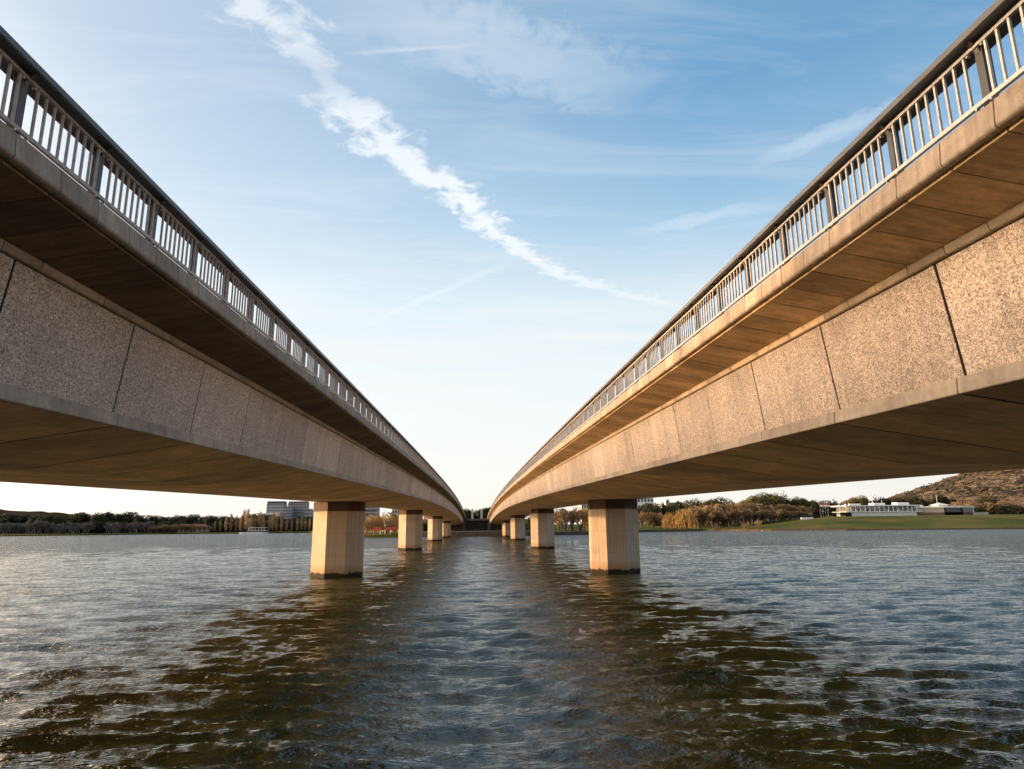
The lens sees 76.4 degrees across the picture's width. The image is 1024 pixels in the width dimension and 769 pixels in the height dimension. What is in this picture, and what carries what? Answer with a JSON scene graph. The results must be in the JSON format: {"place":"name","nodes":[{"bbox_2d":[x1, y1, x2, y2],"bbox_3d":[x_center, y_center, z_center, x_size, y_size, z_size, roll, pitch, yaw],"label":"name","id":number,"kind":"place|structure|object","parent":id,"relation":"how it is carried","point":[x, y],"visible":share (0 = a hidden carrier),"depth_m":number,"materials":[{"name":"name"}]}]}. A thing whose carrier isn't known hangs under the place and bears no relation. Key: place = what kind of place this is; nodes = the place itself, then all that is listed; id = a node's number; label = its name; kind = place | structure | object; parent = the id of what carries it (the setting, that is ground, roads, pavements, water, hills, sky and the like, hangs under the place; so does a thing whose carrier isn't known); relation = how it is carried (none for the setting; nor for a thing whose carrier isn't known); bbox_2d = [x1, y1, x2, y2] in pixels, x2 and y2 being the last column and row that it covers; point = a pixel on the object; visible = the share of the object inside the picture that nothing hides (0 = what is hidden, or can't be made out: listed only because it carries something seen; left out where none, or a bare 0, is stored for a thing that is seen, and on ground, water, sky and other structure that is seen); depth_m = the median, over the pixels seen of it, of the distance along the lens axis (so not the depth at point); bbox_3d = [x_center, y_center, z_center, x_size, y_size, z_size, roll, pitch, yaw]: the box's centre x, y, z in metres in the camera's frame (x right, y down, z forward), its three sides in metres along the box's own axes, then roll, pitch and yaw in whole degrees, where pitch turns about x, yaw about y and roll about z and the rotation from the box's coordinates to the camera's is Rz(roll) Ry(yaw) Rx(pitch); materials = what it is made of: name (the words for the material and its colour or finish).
{"place":"outdoors","nodes":[
{"label":"outdoors","id":0,"kind":"place"},
{"bbox_2d":[0,509,77,520],"bbox_3d":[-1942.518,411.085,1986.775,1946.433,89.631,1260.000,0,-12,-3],"label":"hill","id":1,"kind":"structure","parent":0,"point":[31,513],"depth_m":2009.88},
{"bbox_2d":[391,530,530,533],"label":"path","id":2,"kind":"structure","parent":0,"point":[529,531],"depth_m":263.91,"materials":[{"name":"concrete"}]},
{"bbox_2d":[0,529,1023,768],"bbox_3d":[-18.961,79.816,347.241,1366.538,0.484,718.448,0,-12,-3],"label":"water","id":3,"kind":"structure","parent":0,"point":[878,649],"depth_m":21.67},
{"bbox_2d":[0,514,1023,537],"bbox_3d":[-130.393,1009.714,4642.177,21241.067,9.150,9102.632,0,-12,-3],"label":"ground","id":4,"kind":"structure","parent":0,"point":[932,521],"depth_m":373.37,"materials":[{"name":"green plant"}]},
{"bbox_2d":[3,523,14,534],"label":"bare tree","id":5,"kind":"object","parent":4,"relation":"on","point":[10,525],"visible":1,"depth_m":548.86,"materials":[{"name":"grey plant"}]},
{"bbox_2d":[0,513,19,532],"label":"dark tree","id":6,"kind":"object","parent":4,"relation":"on","point":[8,518],"visible":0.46,"depth_m":600.44,"materials":[{"name":"green plant"}]},
{"bbox_2d":[11,514,33,523],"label":"dark tree","id":7,"kind":"object","parent":4,"relation":"on","point":[20,519],"visible":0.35,"depth_m":600.48,"materials":[{"name":"green plant"}]},
{"bbox_2d":[22,523,37,533],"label":"bare tree","id":8,"kind":"object","parent":4,"relation":"on","point":[31,527],"visible":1,"depth_m":546.35,"materials":[{"name":"grey plant"}]},
{"bbox_2d":[27,515,42,524],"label":"dark tree","id":9,"kind":"object","parent":4,"relation":"on","point":[32,519],"visible":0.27,"depth_m":590.12,"materials":[{"name":"green plant"}]},
{"bbox_2d":[36,514,53,532],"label":"dark tree","id":10,"kind":"object","parent":4,"relation":"on","point":[47,518],"visible":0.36,"depth_m":590.42,"materials":[{"name":"green plant"}]},
{"bbox_2d":[51,514,68,524],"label":"dark tree","id":11,"kind":"object","parent":4,"relation":"on","point":[57,519],"visible":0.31,"depth_m":617.08,"materials":[{"name":"green plant"}]},
{"bbox_2d":[68,523,81,533],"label":"bare tree","id":12,"kind":"object","parent":4,"relation":"on","point":[73,526],"visible":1,"depth_m":549.26,"materials":[{"name":"grey plant"}]},
{"bbox_2d":[66,512,87,532],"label":"dark tree","id":13,"kind":"object","parent":4,"relation":"on","point":[78,518],"visible":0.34,"depth_m":600.19,"materials":[{"name":"green plant"}]},
{"bbox_2d":[76,512,92,532],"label":"dark tree","id":14,"kind":"object","parent":4,"relation":"on","point":[88,517],"visible":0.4,"depth_m":603.15,"materials":[{"name":"green plant"}]},
{"bbox_2d":[87,521,104,532],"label":"dark tree","id":15,"kind":"object","parent":4,"relation":"on","point":[97,525],"visible":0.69,"depth_m":578.65,"materials":[{"name":"green plant"}]},
{"bbox_2d":[89,512,109,532],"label":"dark tree","id":16,"kind":"object","parent":4,"relation":"on","point":[98,516],"visible":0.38,"depth_m":595.74,"materials":[{"name":"green plant"}]},
{"bbox_2d":[95,511,112,522],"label":"dark tree","id":17,"kind":"object","parent":4,"relation":"on","point":[108,515],"visible":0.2,"depth_m":609.64,"materials":[{"name":"green plant"}]},
{"bbox_2d":[112,513,133,522],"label":"dark tree","id":18,"kind":"object","parent":4,"relation":"on","point":[119,517],"visible":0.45,"depth_m":612.43,"materials":[{"name":"green plant"}]},
{"bbox_2d":[123,511,138,517],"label":"dark tree","id":19,"kind":"object","parent":4,"relation":"on","point":[132,514],"visible":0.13,"depth_m":656.55,"materials":[{"name":"green plant"}]},
{"bbox_2d":[133,516,151,532],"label":"dark tree","id":20,"kind":"object","parent":4,"relation":"on","point":[139,518],"visible":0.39,"depth_m":598.08,"materials":[{"name":"green plant"}]},
{"bbox_2d":[140,514,158,523],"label":"dark tree","id":21,"kind":"object","parent":4,"relation":"on","point":[150,518],"visible":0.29,"depth_m":628.42,"materials":[{"name":"green plant"}]},
{"bbox_2d":[170,515,186,523],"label":"dark tree","id":22,"kind":"object","parent":4,"relation":"on","point":[178,518],"visible":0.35,"depth_m":625.44,"materials":[{"name":"green plant"}]},
{"bbox_2d":[186,514,199,523],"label":"dark tree","id":23,"kind":"object","parent":4,"relation":"on","point":[191,518],"visible":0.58,"depth_m":642.60,"materials":[{"name":"green plant"}]},
{"bbox_2d":[178,524,209,532],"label":"pavilion","id":24,"kind":"structure","parent":4,"relation":"on","point":[198,530],"depth_m":575.96,"materials":[{"name":"red tile"}]},
{"bbox_2d":[204,515,217,531],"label":"dark tree","id":25,"kind":"object","parent":4,"relation":"on","point":[212,519],"visible":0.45,"depth_m":595.41,"materials":[{"name":"green plant"}]},
{"bbox_2d":[210,522,224,531],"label":"dark tree","id":26,"kind":"object","parent":4,"relation":"on","point":[217,527],"visible":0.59,"depth_m":583.93,"materials":[{"name":"green plant"}]},
{"bbox_2d":[244,509,249,531],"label":"poplar","id":27,"kind":"object","parent":4,"relation":"on","point":[246,523],"visible":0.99,"depth_m":569.95,"materials":[{"name":"brown plant"}]},
{"bbox_2d":[266,501,286,517],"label":"tower block","id":28,"kind":"structure","parent":4,"relation":"on","point":[274,506],"depth_m":869.37,"materials":[{"name":"grey glass"}]},
{"bbox_2d":[282,506,293,519],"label":"tower block","id":29,"kind":"structure","parent":4,"relation":"on","point":[287,512],"depth_m":854.96,"materials":[{"name":"grey glass"}]},
{"bbox_2d":[287,521,297,531],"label":"dark tree","id":30,"kind":"object","parent":4,"relation":"on","point":[294,529],"visible":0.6,"depth_m":589.73,"materials":[{"name":"green plant"}]},
{"bbox_2d":[288,501,308,519],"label":"tower block","id":31,"kind":"structure","parent":4,"relation":"on","point":[300,507],"depth_m":875.81,"materials":[{"name":"grey glass"}]},
{"bbox_2d":[304,509,312,517],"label":"tower block","id":32,"kind":"structure","parent":4,"relation":"on","point":[308,512],"depth_m":860.79,"materials":[{"name":"grey glass"}]},
{"bbox_2d":[364,517,374,533],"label":"willow tree","id":33,"kind":"object","parent":4,"relation":"on","point":[368,527],"visible":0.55,"depth_m":285.53,"materials":[{"name":"yellow plant"}]},
{"bbox_2d":[365,506,379,521],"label":"tower block","id":34,"kind":"structure","parent":4,"relation":"on","point":[369,511],"depth_m":738.80,"materials":[{"name":"grey glass"}]},
{"bbox_2d":[365,513,383,532],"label":"willow tree","id":35,"kind":"object","parent":4,"relation":"on","point":[379,522],"visible":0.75,"depth_m":289.13,"materials":[{"name":"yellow plant"}]},
{"bbox_2d":[377,514,394,532],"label":"willow tree","id":36,"kind":"object","parent":4,"relation":"on","point":[386,519],"visible":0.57,"depth_m":295.04,"materials":[{"name":"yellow plant"}]},
{"bbox_2d":[387,516,398,532],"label":"willow tree","id":37,"kind":"object","parent":4,"relation":"on","point":[392,523],"visible":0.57,"depth_m":288.87,"materials":[{"name":"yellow plant"}]},
{"bbox_2d":[422,532,527,536],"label":"shore wall","id":38,"kind":"structure","parent":4,"relation":"on","point":[470,534],"depth_m":261.60,"materials":[{"name":"concrete"}]},
{"bbox_2d":[482,507,488,518],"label":"dark tree","id":39,"kind":"object","parent":4,"relation":"on","point":[485,510],"visible":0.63,"depth_m":341.87,"materials":[{"name":"green plant"}]},
{"bbox_2d":[451,519,527,530],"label":"abutment","id":40,"kind":"object","parent":4,"relation":"on","point":[476,525],"visible":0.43,"depth_m":306.30,"materials":[{"name":"concrete"}]},
{"bbox_2d":[554,512,568,530],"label":"bare tree","id":41,"kind":"object","parent":4,"relation":"on","point":[557,523],"visible":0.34,"depth_m":311.74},
{"bbox_2d":[554,507,574,531],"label":"bare tree","id":42,"kind":"object","parent":4,"relation":"on","point":[569,516],"visible":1,"depth_m":304.12,"materials":[{"name":"brown plant"}]},
{"bbox_2d":[554,532,588,534],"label":"shore wall","id":43,"kind":"structure","parent":4,"relation":"on","point":[571,533],"depth_m":279.70,"materials":[{"name":"concrete"}]},
{"bbox_2d":[570,508,580,530],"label":"bare tree","id":44,"kind":"object","parent":4,"relation":"on","point":[574,520],"visible":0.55,"depth_m":310.00,"materials":[{"name":"brown plant"}]},
{"bbox_2d":[565,507,587,530],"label":"bare tree","id":45,"kind":"object","parent":4,"relation":"on","point":[579,526],"visible":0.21,"depth_m":316.88,"materials":[{"name":"brown plant"}]},
{"bbox_2d":[574,509,588,530],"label":"bare tree","id":46,"kind":"object","parent":4,"relation":"on","point":[584,517],"visible":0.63,"depth_m":306.98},
{"bbox_2d":[635,498,653,522],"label":"tower block","id":47,"kind":"structure","parent":4,"relation":"on","point":[640,502],"depth_m":638.08,"materials":[{"name":"grey concrete"}]},
{"bbox_2d":[638,513,653,527],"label":"bare tree","id":48,"kind":"object","parent":4,"relation":"on","point":[650,518],"visible":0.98,"depth_m":400.80,"materials":[{"name":"brown plant"}]},
{"bbox_2d":[640,503,658,524],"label":"dark tree","id":49,"kind":"object","parent":4,"relation":"on","point":[645,509],"visible":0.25,"depth_m":454.85,"materials":[{"name":"green plant"}]},
{"bbox_2d":[647,511,658,527],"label":"bare tree","id":50,"kind":"object","parent":4,"relation":"on","point":[654,516],"visible":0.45,"depth_m":408.24,"materials":[{"name":"brown plant"}]},
{"bbox_2d":[646,509,663,525],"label":"dark tree","id":51,"kind":"object","parent":4,"relation":"on","point":[653,511],"visible":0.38,"depth_m":434.75,"materials":[{"name":"green plant"}]},
{"bbox_2d":[649,503,667,524],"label":"dark tree","id":52,"kind":"object","parent":4,"relation":"on","point":[657,508],"visible":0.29,"depth_m":449.77,"materials":[{"name":"green plant"}]},
{"bbox_2d":[662,511,677,528],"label":"willow tree","id":53,"kind":"object","parent":4,"relation":"on","point":[666,518],"visible":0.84,"depth_m":390.43,"materials":[{"name":"orange plant"}]},
{"bbox_2d":[662,503,679,516],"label":"gum tree","id":54,"kind":"object","parent":4,"relation":"on","point":[674,508],"visible":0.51,"depth_m":455.85,"materials":[{"name":"green plant"}]},
{"bbox_2d":[674,501,687,523],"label":"dark tree","id":55,"kind":"object","parent":4,"relation":"on","point":[679,504],"visible":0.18,"depth_m":465.63,"materials":[{"name":"green plant"}]},
{"bbox_2d":[672,507,698,528],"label":"willow tree","id":56,"kind":"object","parent":4,"relation":"on","point":[692,523],"visible":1,"depth_m":383.94,"materials":[{"name":"yellow plant"}]},
{"bbox_2d":[682,498,703,520],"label":"gum tree","id":57,"kind":"object","parent":4,"relation":"on","point":[688,504],"visible":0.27,"depth_m":461.74,"materials":[{"name":"green plant"}]},
{"bbox_2d":[686,508,700,520],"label":"bare tree","id":58,"kind":"object","parent":4,"relation":"on","point":[696,514],"visible":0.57,"depth_m":422.26,"materials":[{"name":"brown plant"}]},
{"bbox_2d":[693,510,704,526],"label":"bare tree","id":59,"kind":"object","parent":4,"relation":"on","point":[700,518],"visible":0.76,"depth_m":424.22,"materials":[{"name":"brown plant"}]},
{"bbox_2d":[694,508,714,527],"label":"bare tree","id":60,"kind":"object","parent":4,"relation":"on","point":[705,519],"visible":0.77,"depth_m":423.69,"materials":[{"name":"brown plant"}]},
{"bbox_2d":[697,500,715,524],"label":"gum tree","id":61,"kind":"object","parent":4,"relation":"on","point":[705,503],"visible":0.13,"depth_m":459.93,"materials":[{"name":"green plant"}]},
{"bbox_2d":[701,508,715,527],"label":"bare tree","id":62,"kind":"object","parent":4,"relation":"on","point":[708,517],"visible":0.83,"depth_m":421.00,"materials":[{"name":"brown plant"}]},
{"bbox_2d":[709,504,722,524],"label":"bare tree","id":63,"kind":"object","parent":4,"relation":"on","point":[716,508],"visible":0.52,"depth_m":433.66,"materials":[{"name":"brown plant"}]},
{"bbox_2d":[706,497,727,505],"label":"gum tree","id":64,"kind":"object","parent":4,"relation":"on","point":[716,500],"visible":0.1,"depth_m":468.00,"materials":[{"name":"green plant"}]},
{"bbox_2d":[711,510,728,526],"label":"bare tree","id":65,"kind":"object","parent":4,"relation":"on","point":[720,518],"visible":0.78,"depth_m":423.45,"materials":[{"name":"brown plant"}]},
{"bbox_2d":[719,511,737,526],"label":"bare tree","id":66,"kind":"object","parent":4,"relation":"on","point":[726,514],"visible":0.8,"depth_m":420.16,"materials":[{"name":"brown plant"}]},
{"bbox_2d":[724,510,743,526],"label":"bare tree","id":67,"kind":"object","parent":4,"relation":"on","point":[730,516],"visible":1,"depth_m":419.07,"materials":[{"name":"brown plant"}]},
{"bbox_2d":[726,508,743,526],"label":"bare tree","id":68,"kind":"object","parent":4,"relation":"on","point":[740,516],"visible":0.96,"depth_m":419.46,"materials":[{"name":"brown plant"}]},
{"bbox_2d":[723,502,746,524],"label":"bare tree","id":69,"kind":"object","parent":4,"relation":"on","point":[731,507],"visible":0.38,"depth_m":436.50,"materials":[{"name":"brown plant"}]},
{"bbox_2d":[727,503,745,525],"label":"bare tree","id":70,"kind":"object","parent":4,"relation":"on","point":[739,508],"visible":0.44,"depth_m":432.43,"materials":[{"name":"brown plant"}]},
{"bbox_2d":[741,508,750,525],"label":"bare tree","id":71,"kind":"object","parent":4,"relation":"on","point":[745,512],"visible":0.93,"depth_m":423.13,"materials":[{"name":"brown plant"}]},
{"bbox_2d":[744,508,756,525],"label":"bare tree","id":72,"kind":"object","parent":4,"relation":"on","point":[751,515],"visible":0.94,"depth_m":423.53,"materials":[{"name":"brown plant"}]},
{"bbox_2d":[747,496,770,507],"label":"gum tree","id":73,"kind":"object","parent":4,"relation":"on","point":[755,500],"visible":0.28,"depth_m":470.89,"materials":[{"name":"green plant"}]},
{"bbox_2d":[746,492,771,521],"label":"gum tree","id":74,"kind":"object","parent":4,"relation":"on","point":[762,496],"visible":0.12,"depth_m":477.81,"materials":[{"name":"green plant"}]},
{"bbox_2d":[754,508,764,524],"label":"bare tree","id":75,"kind":"object","parent":4,"relation":"on","point":[759,514],"visible":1,"depth_m":421.19,"materials":[{"name":"brown plant"}]},
{"bbox_2d":[764,509,773,522],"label":"bare tree","id":76,"kind":"object","parent":4,"relation":"on","point":[768,513],"visible":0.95,"depth_m":423.10,"materials":[{"name":"brown plant"}]},
{"bbox_2d":[759,493,781,520],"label":"gum tree","id":77,"kind":"object","parent":4,"relation":"on","point":[775,503],"visible":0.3,"depth_m":473.29,"materials":[{"name":"green plant"}]},
{"bbox_2d":[765,493,782,520],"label":"gum tree","id":78,"kind":"object","parent":4,"relation":"on","point":[775,496],"visible":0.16,"depth_m":473.83,"materials":[{"name":"green plant"}]},
{"bbox_2d":[774,510,782,521],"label":"bare tree","id":79,"kind":"object","parent":4,"relation":"on","point":[777,514],"visible":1,"depth_m":421.49,"materials":[{"name":"brown plant"}]},
{"bbox_2d":[776,490,793,519],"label":"conifer","id":80,"kind":"object","parent":4,"relation":"on","point":[784,499],"visible":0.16,"depth_m":468.43,"materials":[{"name":"green plant"}]},
{"bbox_2d":[798,498,817,511],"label":"gum tree","id":81,"kind":"object","parent":4,"relation":"on","point":[806,503],"visible":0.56,"depth_m":472.56,"materials":[{"name":"green plant"}]},
{"bbox_2d":[798,515,819,518],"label":"hedge","id":82,"kind":"object","parent":4,"relation":"on","point":[813,516],"visible":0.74,"depth_m":415.83,"materials":[{"name":"green plant"}]},
{"bbox_2d":[810,500,823,514],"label":"dark tree","id":83,"kind":"object","parent":4,"relation":"on","point":[819,508],"visible":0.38,"depth_m":522.61,"materials":[{"name":"green plant"}]},
{"bbox_2d":[817,500,833,516],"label":"dark tree","id":84,"kind":"object","parent":4,"relation":"on","point":[827,512],"visible":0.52,"depth_m":527.72,"materials":[{"name":"green plant"}]},
{"bbox_2d":[639,527,1023,531],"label":"shore wall","id":85,"kind":"structure","parent":4,"relation":"on","point":[836,529],"depth_m":338.41,"materials":[{"name":"stone"}]},
{"bbox_2d":[827,502,837,516],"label":"dark tree","id":86,"kind":"object","parent":4,"relation":"on","point":[833,514],"visible":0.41,"depth_m":532.48,"materials":[{"name":"green plant"}]},
{"bbox_2d":[852,495,871,504],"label":"gum tree","id":87,"kind":"object","parent":4,"relation":"on","point":[864,501],"visible":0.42,"depth_m":543.28,"materials":[{"name":"green plant"}]},
{"bbox_2d":[831,497,988,515],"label":"lake pavilion","id":88,"kind":"structure","parent":4,"relation":"on","point":[893,509],"depth_m":436.69,"materials":[{"name":"white glass"}]},
{"bbox_2d":[904,496,928,505],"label":"dark tree","id":89,"kind":"object","parent":4,"relation":"on","point":[915,500],"visible":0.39,"depth_m":546.80,"materials":[{"name":"green plant"}]},
{"bbox_2d":[933,495,956,505],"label":"dark tree","id":90,"kind":"object","parent":4,"relation":"on","point":[949,501],"visible":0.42,"depth_m":553.21,"materials":[{"name":"green plant"}]},
{"bbox_2d":[978,503,991,511],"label":"bare tree","id":91,"kind":"object","parent":4,"relation":"on","point":[984,506],"visible":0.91,"depth_m":503.58,"materials":[{"name":"brown plant"}]},
{"bbox_2d":[975,495,1000,514],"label":"dark tree","id":92,"kind":"object","parent":4,"relation":"on","point":[987,498],"visible":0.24,"depth_m":571.58,"materials":[{"name":"green plant"}]},
{"bbox_2d":[996,506,1007,513],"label":"dark tree","id":93,"kind":"object","parent":4,"relation":"on","point":[1001,510],"visible":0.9,"depth_m":494.38,"materials":[{"name":"green plant"}]},
{"bbox_2d":[1000,502,1017,512],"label":"bare tree","id":94,"kind":"object","parent":4,"relation":"on","point":[1011,506],"visible":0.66,"depth_m":517.26,"materials":[{"name":"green plant"}]},
{"bbox_2d":[0,0,1023,524],"label":"sky","id":95,"kind":"structure","parent":0,"point":[478,212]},
{"bbox_2d":[886,469,1023,512],"bbox_3d":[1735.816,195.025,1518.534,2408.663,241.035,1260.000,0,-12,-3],"label":"hill","id":96,"kind":"structure","parent":0,"point":[1016,498],"depth_m":1330.21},
{"bbox_2d":[887,469,1023,503],"bbox_3d":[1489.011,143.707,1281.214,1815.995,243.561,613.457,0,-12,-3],"label":"hill woodland","id":97,"kind":"object","parent":96,"relation":"on","point":[1018,481],"visible":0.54,"depth_m":1344.82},
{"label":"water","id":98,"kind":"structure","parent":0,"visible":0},
{"bbox_2d":[0,120,465,578],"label":"road bridge","id":99,"kind":"structure","parent":98,"relation":"in","point":[131,358],"depth_m":12.75,"materials":[{"name":"concrete"}]},
{"bbox_2d":[0,25,465,516],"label":"railing","id":100,"kind":"object","parent":99,"relation":"on","point":[23,70],"visible":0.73,"depth_m":9.93,"materials":[{"name":"metal"}]},
{"bbox_2d":[240,527,268,533],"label":"tour boat","id":101,"kind":"object","parent":98,"relation":"on","point":[258,531],"visible":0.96,"depth_m":522.72,"materials":[{"name":"white glass"}]},
{"bbox_2d":[487,76,1023,573],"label":"road bridge","id":102,"kind":"structure","parent":98,"relation":"in","point":[879,334],"depth_m":11.47,"materials":[{"name":"concrete"}]},
{"bbox_2d":[487,0,1023,516],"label":"railing","id":103,"kind":"object","parent":102,"relation":"on","point":[979,38],"visible":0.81,"depth_m":9.26,"materials":[{"name":"metal"}]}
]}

